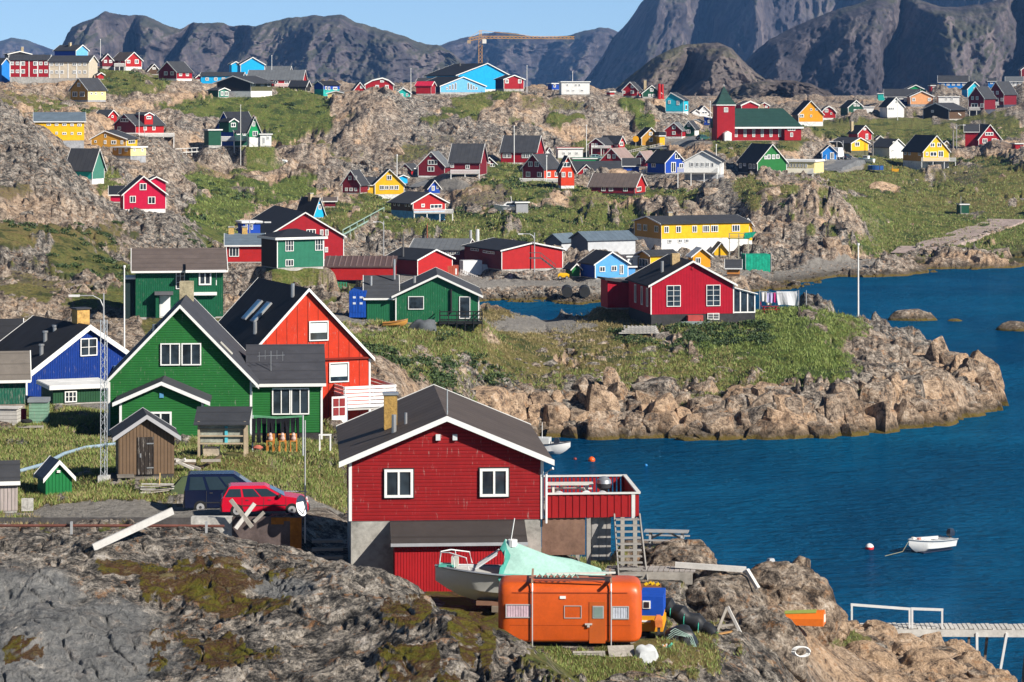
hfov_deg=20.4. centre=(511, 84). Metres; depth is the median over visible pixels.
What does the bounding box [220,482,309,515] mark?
parked car
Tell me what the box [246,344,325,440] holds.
wooden house
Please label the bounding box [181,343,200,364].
window
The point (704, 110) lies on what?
wooden house
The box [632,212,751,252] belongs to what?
school building
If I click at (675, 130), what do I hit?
wooden house
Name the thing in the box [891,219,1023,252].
gravel dam
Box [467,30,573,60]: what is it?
tower crane
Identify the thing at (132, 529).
plank
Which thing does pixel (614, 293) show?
shed
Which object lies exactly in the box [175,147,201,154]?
outdoor stairs
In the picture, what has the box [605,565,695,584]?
boardwalk
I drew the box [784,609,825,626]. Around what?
beached boat
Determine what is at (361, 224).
outdoor stairs
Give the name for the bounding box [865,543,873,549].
buoy
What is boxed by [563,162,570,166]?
window
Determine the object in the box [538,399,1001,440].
shore rocks
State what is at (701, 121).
wooden house
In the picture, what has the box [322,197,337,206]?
shed
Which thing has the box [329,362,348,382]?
window
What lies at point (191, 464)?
timber pile
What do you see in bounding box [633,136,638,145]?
round sign
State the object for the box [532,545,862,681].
grass
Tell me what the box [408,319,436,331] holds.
tarp heap
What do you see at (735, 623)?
trestle
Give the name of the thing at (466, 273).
fence
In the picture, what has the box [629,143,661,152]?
fence
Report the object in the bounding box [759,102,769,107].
wooden house
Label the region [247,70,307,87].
wooden house
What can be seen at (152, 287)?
wooden house
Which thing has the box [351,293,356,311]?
door
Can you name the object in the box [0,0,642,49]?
sky
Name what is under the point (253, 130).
wooden house
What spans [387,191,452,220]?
wooden house
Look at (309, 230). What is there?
window
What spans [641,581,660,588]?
fish crate
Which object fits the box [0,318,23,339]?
wooden house
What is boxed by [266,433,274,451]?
garden chair
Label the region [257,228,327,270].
wooden house
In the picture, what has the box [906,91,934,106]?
wooden house
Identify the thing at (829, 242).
hill rocks
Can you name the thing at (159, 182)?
wooden house
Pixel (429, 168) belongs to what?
window
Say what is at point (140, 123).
wooden house
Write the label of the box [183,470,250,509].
parked van
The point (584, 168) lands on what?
wooden house
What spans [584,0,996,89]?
mountain
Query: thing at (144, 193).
wooden house
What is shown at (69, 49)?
wooden house
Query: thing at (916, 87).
wooden house
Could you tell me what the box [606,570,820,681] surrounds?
loose stones
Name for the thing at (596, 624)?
door
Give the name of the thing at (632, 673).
boulder
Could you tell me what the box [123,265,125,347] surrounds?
flag pole
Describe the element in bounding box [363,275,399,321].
wooden house
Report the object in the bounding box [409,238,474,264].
warehouse
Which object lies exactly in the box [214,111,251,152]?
wooden house
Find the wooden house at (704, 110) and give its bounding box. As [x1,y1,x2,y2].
[697,105,711,115]
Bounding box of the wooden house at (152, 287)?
[125,247,227,318]
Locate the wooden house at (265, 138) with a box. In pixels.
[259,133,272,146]
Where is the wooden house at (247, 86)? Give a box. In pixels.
[212,76,276,96]
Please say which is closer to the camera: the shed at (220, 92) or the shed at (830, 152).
the shed at (830, 152)
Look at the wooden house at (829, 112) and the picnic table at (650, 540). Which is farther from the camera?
the wooden house at (829, 112)
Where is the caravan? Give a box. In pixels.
[498,568,641,646]
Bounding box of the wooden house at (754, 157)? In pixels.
[736,143,788,173]
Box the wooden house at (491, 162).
[487,157,497,166]
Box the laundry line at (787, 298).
[759,290,806,309]
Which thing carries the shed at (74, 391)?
on the ground at (174, 604)
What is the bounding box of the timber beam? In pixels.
[675,562,759,589]
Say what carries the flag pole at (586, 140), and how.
on the ground at (174, 604)
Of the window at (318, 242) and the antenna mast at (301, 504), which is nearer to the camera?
the antenna mast at (301, 504)
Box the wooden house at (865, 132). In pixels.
[847,121,873,141]
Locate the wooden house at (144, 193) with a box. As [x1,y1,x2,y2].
[118,174,167,212]
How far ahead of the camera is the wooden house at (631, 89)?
790.66 m
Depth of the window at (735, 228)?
498.15 m
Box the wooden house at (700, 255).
[685,246,712,267]
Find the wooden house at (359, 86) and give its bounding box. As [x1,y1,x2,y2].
[351,82,365,90]
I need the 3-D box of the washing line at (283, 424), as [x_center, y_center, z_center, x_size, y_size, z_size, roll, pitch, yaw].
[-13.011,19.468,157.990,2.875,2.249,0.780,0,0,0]
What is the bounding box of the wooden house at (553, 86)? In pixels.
[547,83,558,89]
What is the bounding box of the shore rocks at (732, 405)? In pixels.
[504,360,979,430]
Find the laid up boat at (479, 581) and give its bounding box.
[435,518,606,611]
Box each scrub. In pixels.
[0,218,211,281]
[76,70,1018,240]
[347,309,775,396]
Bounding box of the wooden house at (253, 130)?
[246,116,261,146]
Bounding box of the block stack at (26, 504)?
[21,498,32,510]
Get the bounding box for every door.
[138,437,153,474]
[160,296,169,315]
[332,396,346,421]
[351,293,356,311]
[358,293,363,311]
[585,602,604,642]
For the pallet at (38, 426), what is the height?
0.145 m
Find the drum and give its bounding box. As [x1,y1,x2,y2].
[21,409,25,419]
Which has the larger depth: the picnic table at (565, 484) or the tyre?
the tyre
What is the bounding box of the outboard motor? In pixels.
[654,615,662,637]
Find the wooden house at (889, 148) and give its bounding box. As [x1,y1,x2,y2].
[870,138,905,158]
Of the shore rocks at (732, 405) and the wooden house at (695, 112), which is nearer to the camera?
the shore rocks at (732, 405)
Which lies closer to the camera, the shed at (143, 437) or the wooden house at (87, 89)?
the shed at (143, 437)
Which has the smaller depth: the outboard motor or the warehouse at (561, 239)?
the outboard motor
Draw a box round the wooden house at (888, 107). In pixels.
[878,97,905,117]
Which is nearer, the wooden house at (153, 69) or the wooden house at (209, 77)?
the wooden house at (153, 69)
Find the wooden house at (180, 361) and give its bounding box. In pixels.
[101,281,258,436]
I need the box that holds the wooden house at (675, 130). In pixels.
[663,122,686,138]
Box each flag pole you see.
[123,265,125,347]
[240,105,240,164]
[513,126,514,162]
[586,125,586,156]
[857,243,859,316]
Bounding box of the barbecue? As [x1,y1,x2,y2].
[596,476,610,490]
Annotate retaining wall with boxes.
[0,517,190,523]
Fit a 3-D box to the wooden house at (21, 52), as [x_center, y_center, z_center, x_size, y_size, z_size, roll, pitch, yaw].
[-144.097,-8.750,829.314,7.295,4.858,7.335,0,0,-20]
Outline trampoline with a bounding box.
[868,165,882,173]
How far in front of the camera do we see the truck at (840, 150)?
698.06 m
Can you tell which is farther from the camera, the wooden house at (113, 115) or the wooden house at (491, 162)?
the wooden house at (113, 115)
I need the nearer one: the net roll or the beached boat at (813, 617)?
the net roll
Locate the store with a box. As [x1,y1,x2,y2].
[323,255,397,279]
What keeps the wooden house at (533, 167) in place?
on the ground at (174, 604)
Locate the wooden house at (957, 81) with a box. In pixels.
[937,75,968,88]
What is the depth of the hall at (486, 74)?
810.92 m
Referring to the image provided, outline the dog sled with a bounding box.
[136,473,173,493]
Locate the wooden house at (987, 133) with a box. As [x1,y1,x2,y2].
[975,124,1002,146]
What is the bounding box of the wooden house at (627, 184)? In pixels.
[587,173,647,195]
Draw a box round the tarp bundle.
[635,644,658,662]
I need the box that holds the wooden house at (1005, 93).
[991,81,1017,107]
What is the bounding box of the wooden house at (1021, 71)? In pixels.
[1018,66,1023,75]
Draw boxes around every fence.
[460,269,477,276]
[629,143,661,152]
[996,139,1021,148]
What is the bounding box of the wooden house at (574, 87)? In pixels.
[558,81,590,94]
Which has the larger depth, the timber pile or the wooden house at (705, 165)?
the wooden house at (705, 165)
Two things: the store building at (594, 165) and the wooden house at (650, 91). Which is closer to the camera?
the store building at (594, 165)
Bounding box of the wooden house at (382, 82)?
[362,77,394,89]
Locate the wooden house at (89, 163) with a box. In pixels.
[67,148,106,183]
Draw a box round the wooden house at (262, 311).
[218,278,395,421]
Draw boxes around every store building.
[570,157,599,161]
[572,161,622,173]
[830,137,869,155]
[884,89,919,98]
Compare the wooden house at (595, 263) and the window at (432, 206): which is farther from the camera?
the window at (432, 206)
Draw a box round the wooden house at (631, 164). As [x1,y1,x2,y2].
[622,158,640,171]
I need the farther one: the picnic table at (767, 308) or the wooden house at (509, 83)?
the wooden house at (509, 83)
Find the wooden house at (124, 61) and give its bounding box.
[113,52,143,70]
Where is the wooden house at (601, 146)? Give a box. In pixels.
[587,137,613,156]
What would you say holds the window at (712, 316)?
in the wooden house at (668, 289)
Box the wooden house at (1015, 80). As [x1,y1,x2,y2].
[1005,76,1023,85]
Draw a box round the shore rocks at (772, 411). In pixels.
[471,336,1008,440]
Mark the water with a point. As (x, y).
(831, 509)
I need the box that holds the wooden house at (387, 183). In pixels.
[371,168,405,198]
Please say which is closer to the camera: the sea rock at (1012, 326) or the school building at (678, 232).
the sea rock at (1012, 326)
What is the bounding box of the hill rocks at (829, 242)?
[0,80,1023,263]
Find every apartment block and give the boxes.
[8,55,51,83]
[47,55,98,82]
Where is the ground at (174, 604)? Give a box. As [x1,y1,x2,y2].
[0,66,1023,681]
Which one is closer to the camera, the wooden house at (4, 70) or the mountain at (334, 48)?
the wooden house at (4, 70)
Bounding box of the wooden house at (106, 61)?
[98,54,113,69]
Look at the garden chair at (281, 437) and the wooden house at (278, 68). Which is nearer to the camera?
the garden chair at (281, 437)
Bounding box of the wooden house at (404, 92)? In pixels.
[397,88,411,96]
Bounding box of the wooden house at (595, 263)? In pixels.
[577,249,630,278]
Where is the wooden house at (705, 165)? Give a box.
[677,150,725,181]
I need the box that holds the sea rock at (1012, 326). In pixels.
[996,321,1023,330]
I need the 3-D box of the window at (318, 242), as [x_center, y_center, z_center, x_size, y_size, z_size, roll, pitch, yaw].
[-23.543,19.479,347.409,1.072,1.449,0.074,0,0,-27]
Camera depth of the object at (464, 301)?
278.21 m
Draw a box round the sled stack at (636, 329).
[619,325,658,333]
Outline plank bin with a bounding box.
[0,406,22,425]
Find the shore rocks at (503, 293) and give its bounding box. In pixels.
[479,281,600,303]
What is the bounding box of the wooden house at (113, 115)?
[96,110,118,122]
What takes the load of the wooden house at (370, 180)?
on the ground at (174, 604)
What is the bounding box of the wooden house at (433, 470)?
[312,384,647,591]
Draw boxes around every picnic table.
[547,482,593,492]
[644,529,689,548]
[760,306,779,312]
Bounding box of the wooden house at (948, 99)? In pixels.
[936,96,959,104]
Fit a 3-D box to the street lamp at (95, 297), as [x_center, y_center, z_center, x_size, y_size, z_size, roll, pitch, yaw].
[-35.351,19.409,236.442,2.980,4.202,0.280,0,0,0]
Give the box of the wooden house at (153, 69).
[145,64,158,74]
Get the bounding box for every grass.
[0,396,346,516]
[1,70,1023,260]
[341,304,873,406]
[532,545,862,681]
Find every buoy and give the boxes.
[588,456,594,461]
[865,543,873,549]
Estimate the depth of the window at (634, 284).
309.99 m
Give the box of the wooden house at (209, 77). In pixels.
[199,72,245,83]
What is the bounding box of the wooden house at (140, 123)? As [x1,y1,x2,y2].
[112,112,173,147]
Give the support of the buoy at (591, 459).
on the water
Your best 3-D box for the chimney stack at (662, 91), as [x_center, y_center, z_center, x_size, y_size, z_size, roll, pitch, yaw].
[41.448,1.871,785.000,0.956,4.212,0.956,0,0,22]
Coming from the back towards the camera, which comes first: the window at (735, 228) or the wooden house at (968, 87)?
the wooden house at (968, 87)
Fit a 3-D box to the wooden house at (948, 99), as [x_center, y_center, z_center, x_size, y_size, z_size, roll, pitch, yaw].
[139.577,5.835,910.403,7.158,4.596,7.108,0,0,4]
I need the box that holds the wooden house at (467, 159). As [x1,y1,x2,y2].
[448,143,488,178]
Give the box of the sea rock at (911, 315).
[888,309,936,320]
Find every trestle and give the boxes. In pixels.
[229,499,255,529]
[717,606,741,631]
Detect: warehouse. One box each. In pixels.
[385,247,455,275]
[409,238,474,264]
[461,237,565,271]
[543,232,572,250]
[568,230,637,253]
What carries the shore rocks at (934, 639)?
in the water
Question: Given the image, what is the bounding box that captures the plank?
[92,507,173,549]
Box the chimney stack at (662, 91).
[661,84,663,98]
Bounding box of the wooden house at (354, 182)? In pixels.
[340,169,369,193]
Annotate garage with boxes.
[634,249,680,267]
[862,106,874,112]
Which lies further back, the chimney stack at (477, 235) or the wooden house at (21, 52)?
the wooden house at (21, 52)
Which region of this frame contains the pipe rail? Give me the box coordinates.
[0,521,223,533]
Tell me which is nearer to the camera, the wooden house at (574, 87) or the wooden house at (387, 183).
the wooden house at (387, 183)
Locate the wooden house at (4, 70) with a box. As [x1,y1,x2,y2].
[0,58,9,82]
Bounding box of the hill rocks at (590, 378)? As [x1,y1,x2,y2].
[331,301,767,397]
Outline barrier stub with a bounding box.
[253,511,264,522]
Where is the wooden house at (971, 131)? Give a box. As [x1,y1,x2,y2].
[964,124,979,146]
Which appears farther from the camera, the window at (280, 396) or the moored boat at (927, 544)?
the moored boat at (927, 544)
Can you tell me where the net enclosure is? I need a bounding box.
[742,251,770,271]
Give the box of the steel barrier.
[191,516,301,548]
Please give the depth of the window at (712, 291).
304.14 m
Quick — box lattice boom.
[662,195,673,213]
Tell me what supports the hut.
on the ground at (174, 604)
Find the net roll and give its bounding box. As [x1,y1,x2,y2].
[665,597,717,635]
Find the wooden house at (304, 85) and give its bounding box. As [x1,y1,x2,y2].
[288,80,311,91]
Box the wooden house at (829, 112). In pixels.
[821,106,836,119]
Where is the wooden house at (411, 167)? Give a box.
[401,163,417,173]
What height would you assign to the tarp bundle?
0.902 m
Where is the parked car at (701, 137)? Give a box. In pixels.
[695,135,709,139]
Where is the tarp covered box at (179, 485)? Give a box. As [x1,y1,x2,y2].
[170,476,186,494]
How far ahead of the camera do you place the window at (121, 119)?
655.76 m
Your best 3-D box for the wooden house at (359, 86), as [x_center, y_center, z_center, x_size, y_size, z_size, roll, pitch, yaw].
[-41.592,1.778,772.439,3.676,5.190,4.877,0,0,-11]
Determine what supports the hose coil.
on the boulder at (776, 630)
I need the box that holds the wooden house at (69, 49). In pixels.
[53,42,89,54]
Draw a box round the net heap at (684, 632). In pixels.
[664,624,698,646]
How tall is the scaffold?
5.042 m
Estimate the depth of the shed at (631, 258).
458.22 m
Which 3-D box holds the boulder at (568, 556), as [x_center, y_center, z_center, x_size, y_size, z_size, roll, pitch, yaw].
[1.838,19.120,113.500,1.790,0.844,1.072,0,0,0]
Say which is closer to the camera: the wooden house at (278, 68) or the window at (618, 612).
the window at (618, 612)
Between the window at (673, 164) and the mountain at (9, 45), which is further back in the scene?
the mountain at (9, 45)
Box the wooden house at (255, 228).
[235,220,262,232]
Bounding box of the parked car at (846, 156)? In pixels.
[841,154,851,158]
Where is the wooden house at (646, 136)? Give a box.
[636,127,655,145]
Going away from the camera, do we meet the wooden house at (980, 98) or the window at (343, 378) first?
the window at (343, 378)
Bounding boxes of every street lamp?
[69,293,104,332]
[373,221,383,255]
[518,233,534,272]
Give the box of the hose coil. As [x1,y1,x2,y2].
[791,646,810,657]
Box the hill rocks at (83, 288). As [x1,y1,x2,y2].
[0,123,241,345]
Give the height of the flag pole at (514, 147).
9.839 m
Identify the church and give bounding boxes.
[709,87,803,140]
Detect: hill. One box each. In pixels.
[615,42,765,95]
[728,79,833,98]
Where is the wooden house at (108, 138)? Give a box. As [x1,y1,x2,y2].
[89,130,138,146]
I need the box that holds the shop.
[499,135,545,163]
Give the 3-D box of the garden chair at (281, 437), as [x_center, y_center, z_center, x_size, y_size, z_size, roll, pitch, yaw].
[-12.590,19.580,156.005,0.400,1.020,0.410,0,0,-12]
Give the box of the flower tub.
[253,445,262,451]
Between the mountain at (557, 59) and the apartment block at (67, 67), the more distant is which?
the mountain at (557, 59)
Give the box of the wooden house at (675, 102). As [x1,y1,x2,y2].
[664,92,689,114]
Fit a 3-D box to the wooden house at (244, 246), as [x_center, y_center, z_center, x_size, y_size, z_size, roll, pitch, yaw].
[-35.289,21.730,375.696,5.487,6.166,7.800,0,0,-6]
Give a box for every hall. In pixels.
[235,205,346,260]
[414,76,486,94]
[423,63,509,91]
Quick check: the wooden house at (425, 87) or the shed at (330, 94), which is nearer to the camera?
the shed at (330, 94)
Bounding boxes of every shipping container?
[349,287,366,316]
[447,265,458,275]
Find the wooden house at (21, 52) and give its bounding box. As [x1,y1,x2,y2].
[3,47,32,60]
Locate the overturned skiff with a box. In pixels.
[682,321,711,324]
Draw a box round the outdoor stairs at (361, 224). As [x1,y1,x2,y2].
[343,207,383,234]
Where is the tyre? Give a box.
[21,419,31,422]
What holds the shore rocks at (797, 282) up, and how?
on the ground at (174, 604)
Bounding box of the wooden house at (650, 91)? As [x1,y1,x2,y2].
[639,80,661,97]
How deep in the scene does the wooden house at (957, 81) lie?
973.73 m
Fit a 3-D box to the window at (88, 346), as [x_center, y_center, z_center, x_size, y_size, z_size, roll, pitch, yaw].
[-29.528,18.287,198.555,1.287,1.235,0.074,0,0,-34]
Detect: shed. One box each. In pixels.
[0,350,31,408]
[0,460,19,512]
[36,377,107,404]
[93,72,104,79]
[109,407,180,481]
[193,74,201,81]
[202,129,222,147]
[206,88,230,97]
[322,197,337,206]
[326,91,343,97]
[397,174,409,183]
[415,78,431,82]
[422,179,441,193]
[510,201,529,212]
[562,262,582,276]
[597,276,628,308]
[605,91,615,95]
[621,254,639,265]
[628,264,637,275]
[655,132,665,145]
[709,241,728,255]
[724,259,742,276]
[819,145,838,159]
[876,93,884,100]
[1010,143,1023,148]
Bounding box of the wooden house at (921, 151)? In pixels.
[901,135,955,169]
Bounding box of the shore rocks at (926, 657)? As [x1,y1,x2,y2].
[844,633,1016,681]
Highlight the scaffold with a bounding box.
[728,232,755,258]
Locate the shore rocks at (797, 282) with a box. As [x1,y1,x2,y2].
[502,253,904,291]
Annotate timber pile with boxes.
[174,454,221,469]
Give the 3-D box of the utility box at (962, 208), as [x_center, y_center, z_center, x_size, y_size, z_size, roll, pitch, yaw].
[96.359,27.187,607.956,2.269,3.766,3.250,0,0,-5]
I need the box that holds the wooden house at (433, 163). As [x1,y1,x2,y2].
[416,151,449,176]
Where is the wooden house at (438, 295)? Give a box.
[370,259,482,330]
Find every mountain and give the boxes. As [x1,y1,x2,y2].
[0,38,54,57]
[62,11,465,83]
[439,27,617,86]
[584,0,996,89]
[746,0,1023,95]
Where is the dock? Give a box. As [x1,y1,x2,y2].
[851,603,1023,681]
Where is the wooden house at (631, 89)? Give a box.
[621,82,642,97]
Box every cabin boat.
[494,196,515,212]
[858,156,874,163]
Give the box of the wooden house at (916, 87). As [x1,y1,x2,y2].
[904,85,926,91]
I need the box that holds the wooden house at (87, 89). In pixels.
[68,78,107,101]
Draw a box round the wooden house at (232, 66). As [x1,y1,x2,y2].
[228,61,238,71]
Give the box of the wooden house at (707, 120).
[703,116,711,124]
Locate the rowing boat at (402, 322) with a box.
[382,319,407,326]
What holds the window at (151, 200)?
in the wooden house at (144, 193)
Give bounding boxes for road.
[404,174,450,187]
[648,137,700,150]
[824,158,865,172]
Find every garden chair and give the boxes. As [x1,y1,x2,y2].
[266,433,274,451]
[278,433,285,451]
[290,433,296,451]
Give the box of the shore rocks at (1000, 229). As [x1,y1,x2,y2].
[902,225,1011,258]
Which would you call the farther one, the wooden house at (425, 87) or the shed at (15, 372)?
the wooden house at (425, 87)
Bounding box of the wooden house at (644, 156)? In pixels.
[635,150,652,167]
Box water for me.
[479,266,1023,681]
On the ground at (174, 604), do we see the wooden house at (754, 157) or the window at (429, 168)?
the wooden house at (754, 157)
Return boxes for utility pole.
[402,235,403,256]
[952,130,953,147]
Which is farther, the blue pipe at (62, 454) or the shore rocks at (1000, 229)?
the shore rocks at (1000, 229)
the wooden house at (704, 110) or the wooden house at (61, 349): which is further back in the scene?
the wooden house at (704, 110)
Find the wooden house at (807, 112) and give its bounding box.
[791,100,824,125]
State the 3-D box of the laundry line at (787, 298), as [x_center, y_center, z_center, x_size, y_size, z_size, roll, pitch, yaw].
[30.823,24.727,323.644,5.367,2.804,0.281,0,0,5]
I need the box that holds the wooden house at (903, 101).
[898,98,906,105]
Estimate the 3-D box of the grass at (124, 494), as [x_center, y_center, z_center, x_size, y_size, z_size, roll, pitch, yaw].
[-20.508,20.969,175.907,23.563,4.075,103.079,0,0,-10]
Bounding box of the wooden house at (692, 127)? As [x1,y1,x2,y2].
[683,120,700,136]
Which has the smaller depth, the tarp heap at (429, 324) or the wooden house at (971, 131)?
the tarp heap at (429, 324)
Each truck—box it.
[460,260,487,275]
[833,147,843,159]
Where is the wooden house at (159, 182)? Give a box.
[147,176,167,191]
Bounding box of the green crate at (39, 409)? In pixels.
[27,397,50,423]
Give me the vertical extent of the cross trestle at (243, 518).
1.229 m
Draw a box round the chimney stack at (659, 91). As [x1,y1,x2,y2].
[657,84,660,98]
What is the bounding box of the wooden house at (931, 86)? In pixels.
[928,84,935,91]
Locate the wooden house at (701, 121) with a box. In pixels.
[693,119,704,124]
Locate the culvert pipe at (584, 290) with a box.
[561,284,589,296]
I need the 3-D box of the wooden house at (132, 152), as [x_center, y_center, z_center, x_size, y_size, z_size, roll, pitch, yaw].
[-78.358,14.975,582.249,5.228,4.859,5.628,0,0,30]
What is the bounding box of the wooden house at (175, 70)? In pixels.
[157,61,193,80]
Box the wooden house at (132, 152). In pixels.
[110,146,147,162]
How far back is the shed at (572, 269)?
442.34 m
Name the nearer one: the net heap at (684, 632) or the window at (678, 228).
the net heap at (684, 632)
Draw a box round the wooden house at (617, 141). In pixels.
[602,135,626,147]
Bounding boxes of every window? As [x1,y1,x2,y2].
[65,391,76,402]
[80,338,96,355]
[120,118,128,121]
[130,196,135,202]
[140,183,146,189]
[148,197,154,203]
[160,343,179,365]
[176,273,184,288]
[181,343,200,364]
[229,247,238,256]
[241,299,262,319]
[250,301,271,321]
[272,388,289,414]
[285,240,293,250]
[285,259,293,265]
[291,388,308,414]
[306,229,315,232]
[309,321,328,340]
[315,239,322,250]
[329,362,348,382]
[384,469,412,497]
[408,296,423,309]
[427,166,433,171]
[428,160,436,164]
[430,204,441,208]
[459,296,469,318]
[480,468,507,496]
[483,250,494,253]
[506,604,530,617]
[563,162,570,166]
[599,266,604,271]
[611,266,616,270]
[612,606,628,618]
[620,265,623,273]
[634,284,635,302]
[639,258,647,266]
[641,286,642,304]
[646,288,647,306]
[664,226,668,232]
[667,285,680,306]
[671,162,675,171]
[676,226,680,232]
[692,226,696,231]
[703,225,709,231]
[706,285,719,305]
[707,313,718,319]
[711,225,717,231]
[732,225,739,231]
[938,151,943,156]
[971,103,977,107]
[985,132,992,135]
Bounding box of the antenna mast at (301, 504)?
[286,420,307,542]
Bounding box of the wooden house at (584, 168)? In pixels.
[575,164,590,175]
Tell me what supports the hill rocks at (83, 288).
on the ground at (174, 604)
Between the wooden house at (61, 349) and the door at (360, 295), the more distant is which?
the door at (360, 295)
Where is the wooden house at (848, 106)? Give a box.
[839,100,862,115]
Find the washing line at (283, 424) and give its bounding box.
[252,415,303,455]
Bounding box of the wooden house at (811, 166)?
[786,159,824,173]
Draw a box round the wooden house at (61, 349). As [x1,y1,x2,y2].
[0,307,128,400]
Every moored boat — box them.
[538,436,570,453]
[886,528,957,555]
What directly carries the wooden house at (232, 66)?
on the ground at (174, 604)
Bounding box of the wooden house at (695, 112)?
[689,109,700,116]
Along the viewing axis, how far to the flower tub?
154.83 m
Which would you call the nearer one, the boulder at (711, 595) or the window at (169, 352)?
the boulder at (711, 595)
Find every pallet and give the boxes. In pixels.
[18,425,43,429]
[572,651,604,655]
[607,645,634,656]
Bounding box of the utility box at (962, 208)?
[956,203,969,213]
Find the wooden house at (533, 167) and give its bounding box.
[520,153,559,181]
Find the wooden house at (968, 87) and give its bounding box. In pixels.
[960,81,978,96]
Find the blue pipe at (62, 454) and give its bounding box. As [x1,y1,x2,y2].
[20,442,115,472]
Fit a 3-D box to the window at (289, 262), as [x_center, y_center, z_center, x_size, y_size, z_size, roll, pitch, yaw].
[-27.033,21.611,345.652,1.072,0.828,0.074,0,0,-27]
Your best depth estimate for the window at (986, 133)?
743.44 m
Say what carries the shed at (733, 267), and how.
on the ground at (174, 604)
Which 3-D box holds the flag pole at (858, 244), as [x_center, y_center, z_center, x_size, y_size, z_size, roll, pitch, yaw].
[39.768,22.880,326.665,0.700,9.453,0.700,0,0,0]
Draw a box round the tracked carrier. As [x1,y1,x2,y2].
[640,587,666,638]
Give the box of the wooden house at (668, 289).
[624,253,757,325]
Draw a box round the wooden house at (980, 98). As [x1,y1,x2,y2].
[967,86,996,115]
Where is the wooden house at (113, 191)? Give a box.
[108,185,125,202]
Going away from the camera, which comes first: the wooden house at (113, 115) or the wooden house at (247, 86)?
the wooden house at (113, 115)
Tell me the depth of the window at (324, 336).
183.84 m
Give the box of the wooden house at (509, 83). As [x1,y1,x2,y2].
[494,75,525,90]
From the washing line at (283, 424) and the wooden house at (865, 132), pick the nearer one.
the washing line at (283, 424)
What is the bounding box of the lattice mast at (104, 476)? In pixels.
[98,319,110,481]
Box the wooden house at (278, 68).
[265,66,292,69]
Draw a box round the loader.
[558,273,568,278]
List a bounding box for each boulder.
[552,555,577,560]
[622,670,660,679]
[638,538,716,570]
[685,570,766,620]
[727,605,808,681]
[742,556,840,647]
[836,605,849,642]
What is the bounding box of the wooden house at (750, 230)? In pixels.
[744,217,754,243]
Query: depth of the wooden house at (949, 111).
839.93 m
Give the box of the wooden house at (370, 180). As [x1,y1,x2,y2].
[365,177,376,192]
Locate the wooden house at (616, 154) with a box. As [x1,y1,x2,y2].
[599,147,633,160]
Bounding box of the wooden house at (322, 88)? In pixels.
[312,81,341,95]
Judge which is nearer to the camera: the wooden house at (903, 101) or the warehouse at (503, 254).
the warehouse at (503, 254)
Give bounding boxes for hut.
[34,455,75,495]
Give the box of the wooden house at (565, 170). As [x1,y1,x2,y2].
[556,155,576,188]
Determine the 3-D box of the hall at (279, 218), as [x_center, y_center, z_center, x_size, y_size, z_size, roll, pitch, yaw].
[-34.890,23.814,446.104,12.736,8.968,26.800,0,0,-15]
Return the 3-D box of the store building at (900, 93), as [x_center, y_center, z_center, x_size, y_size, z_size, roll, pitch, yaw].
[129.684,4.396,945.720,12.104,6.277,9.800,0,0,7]
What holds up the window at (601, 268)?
in the wooden house at (595, 263)
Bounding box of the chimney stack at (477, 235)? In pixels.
[475,229,478,241]
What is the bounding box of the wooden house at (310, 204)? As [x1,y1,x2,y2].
[297,193,325,217]
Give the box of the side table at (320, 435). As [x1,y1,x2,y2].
[319,434,331,450]
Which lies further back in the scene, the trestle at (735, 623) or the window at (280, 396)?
the window at (280, 396)
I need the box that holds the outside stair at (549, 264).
[529,252,555,268]
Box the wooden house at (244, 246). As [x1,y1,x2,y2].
[224,226,265,262]
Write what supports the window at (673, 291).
in the wooden house at (668, 289)
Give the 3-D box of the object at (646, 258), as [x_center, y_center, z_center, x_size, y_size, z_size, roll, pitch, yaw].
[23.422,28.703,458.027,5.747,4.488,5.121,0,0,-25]
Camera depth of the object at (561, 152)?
705.99 m
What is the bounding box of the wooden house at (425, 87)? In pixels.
[414,81,436,94]
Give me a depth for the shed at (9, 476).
132.32 m
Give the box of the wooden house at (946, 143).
[942,140,950,148]
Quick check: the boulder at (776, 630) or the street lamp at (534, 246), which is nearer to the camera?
the boulder at (776, 630)
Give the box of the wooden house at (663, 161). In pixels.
[645,150,683,173]
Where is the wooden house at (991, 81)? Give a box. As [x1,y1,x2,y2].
[987,78,996,87]
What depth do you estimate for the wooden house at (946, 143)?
744.66 m
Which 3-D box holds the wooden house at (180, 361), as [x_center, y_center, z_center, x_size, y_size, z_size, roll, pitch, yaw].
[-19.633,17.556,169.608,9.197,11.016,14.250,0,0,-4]
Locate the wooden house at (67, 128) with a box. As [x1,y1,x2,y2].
[33,112,85,147]
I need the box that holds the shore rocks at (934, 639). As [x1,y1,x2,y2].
[850,620,1005,681]
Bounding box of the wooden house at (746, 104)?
[736,100,759,107]
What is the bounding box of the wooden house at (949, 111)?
[920,103,967,119]
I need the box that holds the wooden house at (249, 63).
[236,57,265,74]
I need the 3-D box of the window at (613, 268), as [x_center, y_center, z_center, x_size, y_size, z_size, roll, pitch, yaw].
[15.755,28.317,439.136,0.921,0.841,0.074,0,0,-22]
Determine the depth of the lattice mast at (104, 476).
140.91 m
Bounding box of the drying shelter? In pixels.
[193,406,251,456]

